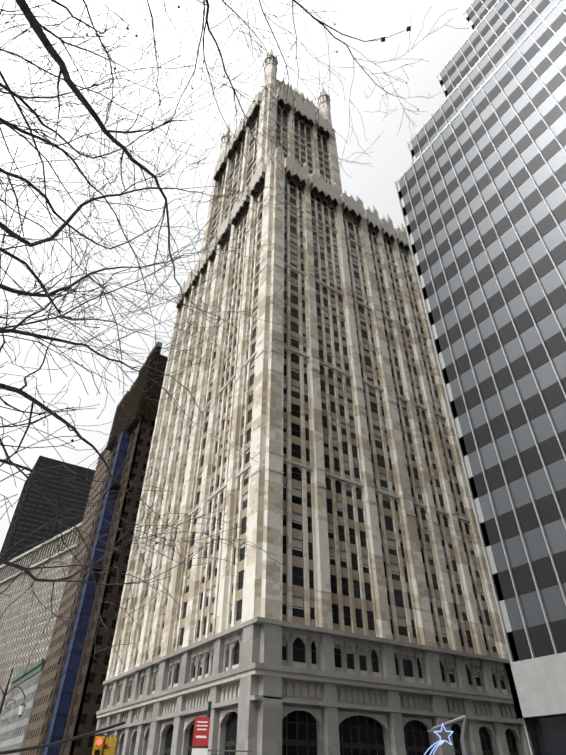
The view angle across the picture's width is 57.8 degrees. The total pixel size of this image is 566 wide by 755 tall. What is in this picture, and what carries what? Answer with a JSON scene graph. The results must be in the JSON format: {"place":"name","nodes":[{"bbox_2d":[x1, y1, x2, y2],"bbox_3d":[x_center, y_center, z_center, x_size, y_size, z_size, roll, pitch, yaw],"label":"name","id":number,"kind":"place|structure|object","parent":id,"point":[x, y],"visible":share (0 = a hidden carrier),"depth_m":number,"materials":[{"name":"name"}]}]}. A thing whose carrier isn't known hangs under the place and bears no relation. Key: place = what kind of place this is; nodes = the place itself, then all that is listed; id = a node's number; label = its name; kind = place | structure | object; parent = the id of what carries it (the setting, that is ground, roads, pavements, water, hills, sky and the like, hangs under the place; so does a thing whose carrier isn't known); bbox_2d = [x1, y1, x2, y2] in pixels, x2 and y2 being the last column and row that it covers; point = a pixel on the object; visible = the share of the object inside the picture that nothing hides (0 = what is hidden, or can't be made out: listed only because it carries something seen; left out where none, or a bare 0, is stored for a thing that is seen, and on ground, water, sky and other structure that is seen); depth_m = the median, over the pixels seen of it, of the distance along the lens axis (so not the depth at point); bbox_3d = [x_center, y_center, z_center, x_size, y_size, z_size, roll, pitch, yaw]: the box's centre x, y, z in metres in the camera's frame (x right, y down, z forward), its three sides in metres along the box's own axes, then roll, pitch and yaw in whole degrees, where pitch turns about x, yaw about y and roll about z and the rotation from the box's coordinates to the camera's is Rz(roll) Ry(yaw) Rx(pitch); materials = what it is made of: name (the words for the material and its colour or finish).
{"place":"outdoors","nodes":[
{"label":"outdoors","id":0,"kind":"place"},
{"bbox_2d":[0,341,167,754],"bbox_3d":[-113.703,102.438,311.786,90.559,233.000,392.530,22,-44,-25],"label":"background buildings","id":1,"kind":"structure","parent":0,"point":[60,683],"depth_m":149.46,"materials":[{"name":"brown brick"}]},
{"bbox_2d":[0,0,468,676],"bbox_3d":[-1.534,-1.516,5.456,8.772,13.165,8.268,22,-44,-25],"label":"plane tree","id":2,"kind":"object","parent":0,"point":[50,52],"visible":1,"depth_m":5.54,"materials":[{"name":"brown plant"}]},
{"bbox_2d":[0,668,469,754],"bbox_3d":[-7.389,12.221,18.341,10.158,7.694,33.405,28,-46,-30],"label":"street fixtures","id":3,"kind":"object","parent":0,"point":[101,744],"visible":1,"depth_m":12.72,"materials":[{"name":"metal"}]},
{"bbox_2d":[0,0,472,550],"label":"sky","id":4,"kind":"structure","parent":0,"point":[365,20],"materials":[{"name":"white"}]},
{"bbox_2d":[95,48,530,754],"bbox_3d":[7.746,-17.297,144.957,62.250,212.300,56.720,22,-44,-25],"label":"skyscraper","id":5,"kind":"structure","parent":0,"point":[363,620],"depth_m":82.71,"materials":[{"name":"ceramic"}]},
{"bbox_2d":[395,0,565,754],"bbox_3d":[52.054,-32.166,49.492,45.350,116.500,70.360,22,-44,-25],"label":"office building","id":6,"kind":"structure","parent":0,"point":[480,184],"depth_m":42.92,"materials":[{"name":"grey glass"}]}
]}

